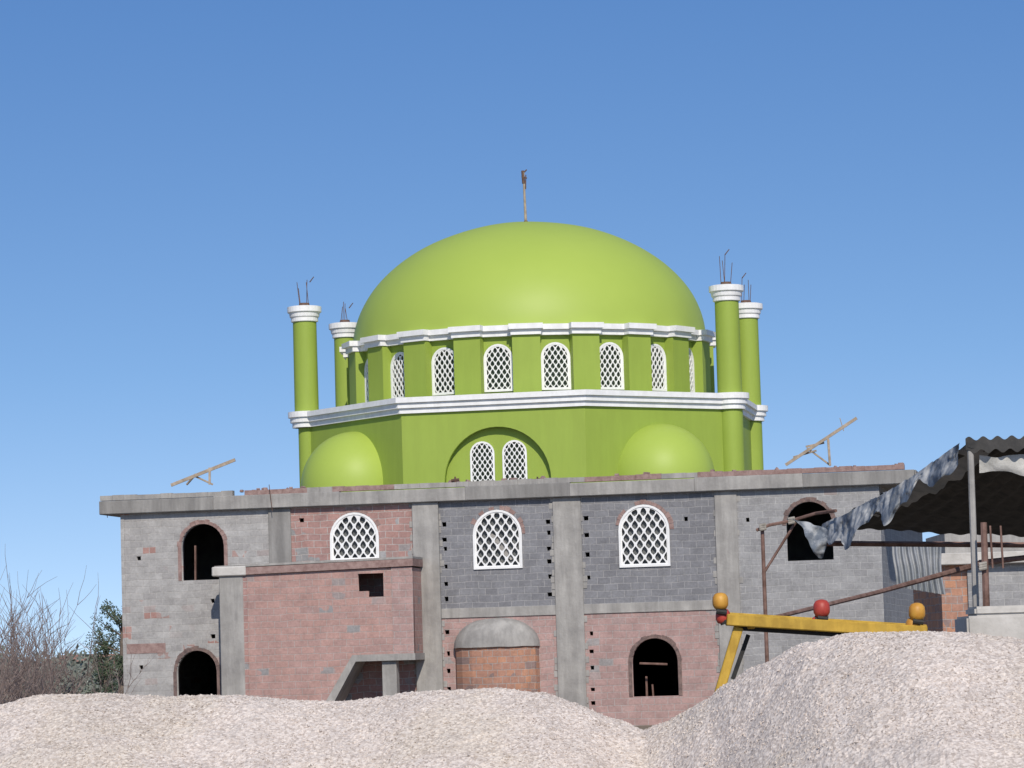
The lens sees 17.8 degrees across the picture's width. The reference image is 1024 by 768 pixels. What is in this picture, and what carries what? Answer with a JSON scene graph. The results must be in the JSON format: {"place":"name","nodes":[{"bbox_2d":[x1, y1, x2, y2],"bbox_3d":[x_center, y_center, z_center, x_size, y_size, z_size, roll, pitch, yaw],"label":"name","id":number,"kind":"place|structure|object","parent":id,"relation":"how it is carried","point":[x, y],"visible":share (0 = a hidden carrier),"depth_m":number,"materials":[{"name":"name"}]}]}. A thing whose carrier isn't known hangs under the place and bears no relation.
{"place":"outdoors","nodes":[
{"label":"outdoors","id":0,"kind":"place"},
{"bbox_2d":[219,576,244,695],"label":"annex column","id":1,"kind":"structure","parent":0,"point":[232,636],"depth_m":99.76,"materials":[{"name":"grey concrete"}]},
{"bbox_2d":[212,566,245,576],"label":"annex roof end","id":2,"kind":"structure","parent":1,"relation":"on","point":[230,571],"depth_m":99.83,"materials":[{"name":"grey concrete"}]},
{"bbox_2d":[107,477,539,517],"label":"roof brackets","id":3,"kind":"object","parent":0,"point":[455,479],"visible":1,"depth_m":100.54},
{"bbox_2d":[5,692,653,729],"bbox_3d":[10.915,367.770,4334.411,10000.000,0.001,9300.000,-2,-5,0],"label":"ground","id":4,"kind":"structure","parent":0,"point":[643,727],"depth_m":97.43,"materials":[{"name":"soil"}]},
{"bbox_2d":[0,569,71,703],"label":"bare shrub","id":5,"kind":"object","parent":4,"relation":"on","point":[21,671],"visible":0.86,"depth_m":69.72,"materials":[{"name":"brown plant"}]},
{"bbox_2d":[0,592,83,702],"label":"bare shrub","id":6,"kind":"object","parent":4,"relation":"on","point":[29,655],"visible":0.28,"depth_m":83.17,"materials":[{"name":"brown plant"}]},
{"bbox_2d":[0,587,99,701],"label":"bare shrub","id":7,"kind":"object","parent":4,"relation":"on","point":[53,671],"visible":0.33,"depth_m":75.50,"materials":[{"name":"brown plant"}]},
{"bbox_2d":[0,595,102,701],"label":"bare shrub","id":8,"kind":"object","parent":4,"relation":"on","point":[34,648],"visible":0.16,"depth_m":89.88,"materials":[{"name":"brown plant"}]},
{"bbox_2d":[0,557,119,702],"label":"bare shrub","id":9,"kind":"object","parent":4,"relation":"on","point":[36,676],"visible":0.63,"depth_m":71.42,"materials":[{"name":"brown plant"}]},
{"bbox_2d":[0,642,119,698],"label":"distant trees","id":10,"kind":"object","parent":4,"relation":"on","point":[79,664],"visible":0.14,"depth_m":287.10,"materials":[{"name":"plant"}]},
{"bbox_2d":[42,640,155,693],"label":"bare shrub","id":11,"kind":"object","parent":4,"relation":"on","point":[98,673],"visible":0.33,"depth_m":94.82,"materials":[{"name":"brown plant"}]},
{"bbox_2d":[84,624,119,693],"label":"evergreen tree","id":12,"kind":"object","parent":4,"relation":"on","point":[105,653],"visible":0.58,"depth_m":149.32,"materials":[{"name":"green plant"}]},
{"bbox_2d":[83,599,123,693],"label":"evergreen tree","id":13,"kind":"object","parent":4,"relation":"on","point":[117,620],"visible":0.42,"depth_m":139.42,"materials":[{"name":"green plant"}]},
{"bbox_2d":[120,514,127,694],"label":"left corner column","id":14,"kind":"structure","parent":4,"relation":"on","point":[123,599],"depth_m":102.04,"materials":[{"name":"grey concrete"}]},
{"bbox_2d":[139,550,216,695],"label":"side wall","id":15,"kind":"structure","parent":4,"relation":"on","point":[198,673],"depth_m":109.11,"materials":[{"name":"black"}]},
{"bbox_2d":[124,509,268,696],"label":"wall","id":16,"kind":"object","parent":4,"relation":"on","point":[170,610],"depth_m":101.77,"materials":[{"name":"grey brick"}]},
{"bbox_2d":[127,643,165,653],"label":"red course","id":17,"kind":"object","parent":16,"relation":"attached to","point":[151,648],"visible":0.86,"depth_m":101.80,"materials":[{"name":"red brick"}]},
{"bbox_2d":[173,672,176,695],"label":"jamb","id":18,"kind":"object","parent":16,"relation":"attached to","point":[175,682],"visible":0.64,"depth_m":101.54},
{"bbox_2d":[178,547,181,580],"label":"jamb","id":19,"kind":"object","parent":16,"relation":"attached to","point":[179,565],"visible":1,"depth_m":101.80,"materials":[{"name":"brick"}]},
{"bbox_2d":[174,646,220,671],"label":"arch bricks","id":20,"kind":"object","parent":16,"relation":"attached to","point":[185,651],"visible":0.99,"depth_m":101.51,"materials":[{"name":"brick"}]},
{"bbox_2d":[177,519,226,545],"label":"arch bricks","id":21,"kind":"object","parent":16,"relation":"attached to","point":[214,525],"visible":1,"depth_m":101.79,"materials":[{"name":"brick"}]},
{"bbox_2d":[217,670,220,694],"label":"jamb","id":22,"kind":"object","parent":16,"relation":"attached to","point":[218,684],"visible":0.64,"depth_m":101.28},
{"bbox_2d":[224,545,227,565],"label":"jamb","id":23,"kind":"object","parent":16,"relation":"attached to","point":[225,555],"visible":0.64,"depth_m":101.56,"materials":[{"name":"brick"}]},
{"bbox_2d":[243,567,415,700],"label":"annex wall","id":24,"kind":"structure","parent":4,"relation":"on","point":[310,634],"depth_m":99.36,"materials":[{"name":"brick"}]},
{"bbox_2d":[243,578,248,695],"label":"dark annex strip","id":25,"kind":"object","parent":24,"relation":"attached to","point":[246,636],"visible":0.64,"depth_m":99.70,"materials":[{"name":"grey concrete"}]},
{"bbox_2d":[246,558,422,574],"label":"annex roof","id":26,"kind":"structure","parent":24,"relation":"on","point":[375,564],"depth_m":99.34,"materials":[{"name":"concrete"}]},
{"bbox_2d":[214,556,422,566],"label":"annex roof screed","id":27,"kind":"object","parent":26,"relation":"on","point":[317,562],"visible":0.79,"depth_m":99.43,"materials":[{"name":"grey concrete"}]},
{"bbox_2d":[391,567,413,653],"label":"brick wall","id":28,"kind":"structure","parent":24,"relation":"attached to","point":[402,609],"depth_m":98.86,"materials":[{"name":"brick"}]},
{"bbox_2d":[413,568,422,652],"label":"annex side","id":29,"kind":"object","parent":24,"relation":"attached to","point":[418,612],"visible":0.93,"depth_m":99.62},
{"bbox_2d":[291,503,416,700],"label":"wall bay","id":30,"kind":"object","parent":4,"relation":"on","point":[310,537],"depth_m":100.71,"materials":[{"name":"brick"}]},
{"bbox_2d":[330,512,379,559],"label":"window frame","id":31,"kind":"object","parent":30,"relation":"attached to","point":[360,514],"visible":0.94,"depth_m":100.87,"materials":[{"name":"white paint"}]},
{"bbox_2d":[332,515,376,558],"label":"lattice window","id":32,"kind":"structure","parent":31,"relation":"in","point":[350,517],"depth_m":100.86,"materials":[{"name":"white paint"}]},
{"bbox_2d":[334,516,375,557],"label":"window film","id":33,"kind":"object","parent":32,"relation":"attached to","point":[354,534],"depth_m":101.00,"materials":[{"name":"grey glass"}]},
{"bbox_2d":[345,508,379,525],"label":"arch bricks","id":34,"kind":"object","parent":30,"relation":"attached to","point":[377,522],"visible":1,"depth_m":100.90,"materials":[{"name":"red brick"}]},
{"bbox_2d":[409,490,743,707],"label":"toothed joints","id":35,"kind":"object","parent":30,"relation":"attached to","point":[584,586],"visible":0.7,"depth_m":99.45,"materials":[{"name":"concrete"}]},
{"bbox_2d":[326,653,424,700],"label":"stair slab","id":36,"kind":"structure","parent":4,"relation":"on","point":[343,686],"depth_m":99.02,"materials":[{"name":"grey concrete"}]},
{"bbox_2d":[412,502,443,691],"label":"column","id":37,"kind":"structure","parent":4,"relation":"on","point":[426,547],"depth_m":100.19,"materials":[{"name":"concrete"}]},
{"bbox_2d":[194,546,667,695],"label":"props in openings","id":38,"kind":"object","parent":4,"relation":"on","point":[195,578],"visible":1,"depth_m":99.77,"materials":[{"name":"brown wood"}]},
{"bbox_2d":[455,646,539,692],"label":"mihrab brick","id":39,"kind":"object","parent":4,"relation":"on","point":[516,667],"visible":0.34,"depth_m":99.05,"materials":[{"name":"orange brick"}]},
{"bbox_2d":[442,615,557,695],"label":"wall bay","id":40,"kind":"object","parent":4,"relation":"on","point":[543,627],"depth_m":99.63,"materials":[{"name":"brick"}]},
{"bbox_2d":[454,618,539,647],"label":"mihrab half dome","id":41,"kind":"structure","parent":40,"relation":"attached to","point":[499,632],"depth_m":99.19,"materials":[{"name":"grey concrete"}]},
{"bbox_2d":[441,605,555,618],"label":"floor beam","id":42,"kind":"structure","parent":40,"relation":"on","point":[499,611],"depth_m":99.83,"materials":[{"name":"concrete"}]},
{"bbox_2d":[439,498,554,608],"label":"wall bay","id":43,"kind":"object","parent":42,"relation":"on","point":[529,583],"depth_m":100.00,"materials":[{"name":"grey brick"}]},
{"bbox_2d":[473,510,522,569],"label":"window frame","id":44,"kind":"object","parent":43,"relation":"attached to","point":[520,538],"visible":1,"depth_m":100.00,"materials":[{"name":"white paint"}]},
{"bbox_2d":[475,512,519,566],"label":"lattice window","id":45,"kind":"structure","parent":44,"relation":"attached to","point":[493,540],"depth_m":100.04,"materials":[{"name":"white paint"}]},
{"bbox_2d":[477,513,518,565],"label":"window film","id":46,"kind":"object","parent":45,"relation":"attached to","point":[501,535],"depth_m":100.19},
{"bbox_2d":[491,533,513,559],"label":"sack scrap","id":47,"kind":"object","parent":45,"relation":"attached to","point":[502,547],"visible":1,"depth_m":100.07,"materials":[{"name":"fabric"}]},
{"bbox_2d":[471,506,524,533],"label":"arch bricks","id":48,"kind":"object","parent":43,"relation":"attached to","point":[506,508],"visible":1,"depth_m":100.06,"materials":[{"name":"brick"}]},
{"bbox_2d":[0,630,1023,767],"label":"gravel pile","id":49,"kind":"object","parent":4,"relation":"on","point":[919,699],"visible":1,"depth_m":32.15,"materials":[{"name":"beige gravel"}]},
{"bbox_2d":[552,497,586,706],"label":"column","id":50,"kind":"structure","parent":4,"relation":"on","point":[569,604],"depth_m":99.45,"materials":[{"name":"concrete"}]},
{"bbox_2d":[591,632,671,704],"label":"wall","id":51,"kind":"structure","parent":4,"relation":"on","point":[654,650],"depth_m":115.98,"materials":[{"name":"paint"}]},
{"bbox_2d":[584,610,719,725],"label":"wall bay","id":52,"kind":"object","parent":4,"relation":"on","point":[613,639],"depth_m":98.93,"materials":[{"name":"pink brick"}]},
{"bbox_2d":[628,662,632,696],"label":"jamb","id":53,"kind":"object","parent":52,"relation":"attached to","point":[630,679],"visible":1,"depth_m":98.96,"materials":[{"name":"brick"}]},
{"bbox_2d":[584,600,715,613],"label":"floor beam","id":54,"kind":"structure","parent":52,"relation":"on","point":[648,606],"depth_m":99.01,"materials":[{"name":"concrete"}]},
{"bbox_2d":[581,491,717,603],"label":"wall bay","id":55,"kind":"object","parent":54,"relation":"on","point":[687,575],"depth_m":99.13,"materials":[{"name":"grey brick"}]},
{"bbox_2d":[618,504,670,567],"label":"window frame","id":56,"kind":"object","parent":55,"relation":"attached to","point":[668,536],"visible":1,"depth_m":99.19,"materials":[{"name":"white paint"}]},
{"bbox_2d":[621,507,667,564],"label":"lattice window","id":57,"kind":"structure","parent":56,"relation":"attached to","point":[638,509],"depth_m":99.22,"materials":[{"name":"white paint"}]},
{"bbox_2d":[622,508,666,563],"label":"window lattice","id":58,"kind":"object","parent":56,"relation":"in","point":[644,536],"depth_m":99.37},
{"bbox_2d":[616,499,673,528],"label":"arch bricks","id":59,"kind":"object","parent":55,"relation":"attached to","point":[662,509],"visible":1,"depth_m":99.26,"materials":[{"name":"brick"}]},
{"bbox_2d":[628,634,681,661],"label":"arch bricks","id":60,"kind":"object","parent":52,"relation":"attached to","point":[665,638],"visible":1,"depth_m":98.93,"materials":[{"name":"brick"}]},
{"bbox_2d":[678,660,682,695],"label":"jamb","id":61,"kind":"object","parent":52,"relation":"attached to","point":[680,676],"visible":1,"depth_m":98.70,"materials":[{"name":"brick"}]},
{"bbox_2d":[670,645,678,695],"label":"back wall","id":62,"kind":"structure","parent":4,"relation":"on","point":[674,675],"depth_m":120.56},
{"bbox_2d":[100,483,899,516],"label":"roof slab","id":63,"kind":"structure","parent":62,"relation":"on","point":[887,487],"depth_m":99.92,"materials":[{"name":"grey concrete"}]},
{"bbox_2d":[99,497,212,513],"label":"edge beam","id":64,"kind":"structure","parent":63,"relation":"on","point":[157,505],"depth_m":101.85,"materials":[{"name":"concrete"}]},
{"bbox_2d":[171,458,235,486],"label":"timber trestle","id":65,"kind":"object","parent":63,"relation":"on","point":[196,475],"visible":1,"depth_m":102.93,"materials":[{"name":"wood"}]},
{"bbox_2d":[213,492,338,509],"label":"edge beam","id":66,"kind":"structure","parent":63,"relation":"on","point":[277,500],"depth_m":101.17,"materials":[{"name":"concrete"}]},
{"bbox_2d":[339,487,464,504],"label":"edge beam","id":67,"kind":"structure","parent":63,"relation":"on","point":[403,496],"depth_m":100.45,"materials":[{"name":"concrete"}]},
{"bbox_2d":[465,482,569,499],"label":"edge beam","id":68,"kind":"structure","parent":63,"relation":"on","point":[517,491],"depth_m":99.81,"materials":[{"name":"concrete"}]},
{"bbox_2d":[287,169,767,491],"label":"dome tower","id":69,"kind":"structure","parent":63,"relation":"on","point":[525,349],"depth_m":107.17,"materials":[{"name":"green paint"}]},
{"bbox_2d":[364,359,367,401],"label":"drum window frame","id":70,"kind":"structure","parent":69,"relation":"in","point":[367,359],"depth_m":110.18,"materials":[{"name":"white paint"}]},
{"bbox_2d":[390,352,403,397],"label":"drum window frame","id":71,"kind":"structure","parent":69,"relation":"in","point":[398,352],"depth_m":108.55,"materials":[{"name":"white paint"}]},
{"bbox_2d":[431,347,454,395],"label":"drum window frame","id":72,"kind":"structure","parent":69,"relation":"in","point":[449,349],"depth_m":107.29,"materials":[{"name":"white paint"}]},
{"bbox_2d":[484,344,512,391],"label":"drum window frame","id":73,"kind":"structure","parent":69,"relation":"in","point":[504,346],"depth_m":106.53,"materials":[{"name":"white paint"}]},
{"bbox_2d":[541,342,570,389],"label":"drum window frame","id":74,"kind":"structure","parent":69,"relation":"in","point":[561,344],"depth_m":106.48,"materials":[{"name":"white paint"}]},
{"bbox_2d":[600,342,623,389],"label":"drum window frame","id":75,"kind":"structure","parent":69,"relation":"in","point":[602,345],"depth_m":107.15,"materials":[{"name":"white paint"}]},
{"bbox_2d":[651,344,666,390],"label":"drum window frame","id":76,"kind":"structure","parent":69,"relation":"in","point":[652,344],"depth_m":108.34,"materials":[{"name":"white paint"}]},
{"bbox_2d":[689,348,694,391],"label":"drum window frame","id":77,"kind":"structure","parent":69,"relation":"in","point":[689,348],"depth_m":109.94,"materials":[{"name":"white paint"}]},
{"bbox_2d":[570,478,693,495],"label":"edge beam","id":78,"kind":"structure","parent":63,"relation":"on","point":[632,487],"depth_m":99.17,"materials":[{"name":"concrete"}]},
{"bbox_2d":[694,473,802,490],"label":"edge beam","id":79,"kind":"structure","parent":63,"relation":"on","point":[748,482],"depth_m":98.55,"materials":[{"name":"concrete"}]},
{"bbox_2d":[785,417,856,465],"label":"timber trestle","id":80,"kind":"object","parent":63,"relation":"on","point":[811,447],"visible":1,"depth_m":99.47,"materials":[{"name":"brown wood"}]},
{"bbox_2d":[802,469,914,486],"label":"edge beam","id":81,"kind":"structure","parent":63,"relation":"on","point":[855,478],"depth_m":97.97,"materials":[{"name":"concrete"}]},
{"bbox_2d":[714,490,742,682],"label":"column","id":82,"kind":"structure","parent":4,"relation":"on","point":[727,552],"depth_m":98.67,"materials":[{"name":"concrete"}]},
{"bbox_2d":[737,485,884,671],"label":"wall bay","id":83,"kind":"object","parent":4,"relation":"on","point":[850,571],"depth_m":98.30,"materials":[{"name":"grey brick"}]},
{"bbox_2d":[782,497,835,525],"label":"arch bricks","id":84,"kind":"object","parent":83,"relation":"attached to","point":[803,500],"visible":0.86,"depth_m":98.43,"materials":[{"name":"red brick"}]},
{"bbox_2d":[712,592,927,691],"bbox_3d":[3.950,3.371,41.476,2.878,1.496,1.555,-2,-5,0],"label":"yellow screening machine","id":85,"kind":"object","parent":4,"relation":"on","point":[819,623],"visible":0.91,"depth_m":40.76,"materials":[{"name":"paint"}]},
{"bbox_2d":[756,435,1023,662],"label":"tarpaulin shelter","id":86,"kind":"object","parent":4,"relation":"on","point":[972,487],"visible":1,"depth_m":54.67,"materials":[{"name":"fabric"}]},
{"bbox_2d":[880,486,922,622],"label":"side wall","id":87,"kind":"structure","parent":4,"relation":"on","point":[898,603],"depth_m":102.82,"materials":[{"name":"grey concrete"}]},
{"bbox_2d":[913,533,1023,631],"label":"brick outbuilding","id":88,"kind":"structure","parent":4,"relation":"on","point":[1006,588],"depth_m":83.78,"materials":[{"name":"brick"}]},
{"bbox_2d":[955,605,1023,638],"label":"concrete footing","id":89,"kind":"object","parent":4,"relation":"on","point":[1004,621],"visible":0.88,"depth_m":41.88,"materials":[{"name":"grey concrete"}]},
{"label":"column","id":90,"kind":"object","parent":4,"relation":"on","visible":0},
{"bbox_2d":[268,508,291,562],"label":"column","id":91,"kind":"structure","parent":90,"relation":"on","point":[279,527],"depth_m":101.25,"materials":[{"name":"concrete"}]},
{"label":"walls","id":92,"kind":"object","parent":4,"relation":"on","visible":0},
{"bbox_2d":[60,654,114,666],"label":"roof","id":93,"kind":"structure","parent":92,"relation":"on","point":[85,658],"depth_m":420.73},
{"bbox_2d":[382,661,399,695],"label":"stair post","id":94,"kind":"object","parent":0,"point":[390,679],"visible":0.42,"depth_m":98.92,"materials":[{"name":"grey concrete"}]},
{"bbox_2d":[100,464,904,500],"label":"parapet blocks","id":95,"kind":"structure","parent":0,"point":[646,476],"depth_m":99.90,"materials":[{"name":"grey concrete"}]},
{"bbox_2d":[240,462,903,492],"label":"roof rubble","id":96,"kind":"object","parent":95,"relation":"on","point":[541,477],"visible":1,"depth_m":100.48,"materials":[{"name":"red brick"}]},
{"bbox_2d":[0,0,1023,660],"label":"sky","id":97,"kind":"structure","parent":0,"point":[172,172],"materials":[{"name":"blue"}]},
{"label":"upper floor","id":98,"kind":"structure","parent":0,"visible":0},
{"bbox_2d":[184,502,833,602],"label":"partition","id":99,"kind":"object","parent":98,"relation":"on","point":[206,540],"visible":0.07,"depth_m":107.80,"materials":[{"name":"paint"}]}
]}

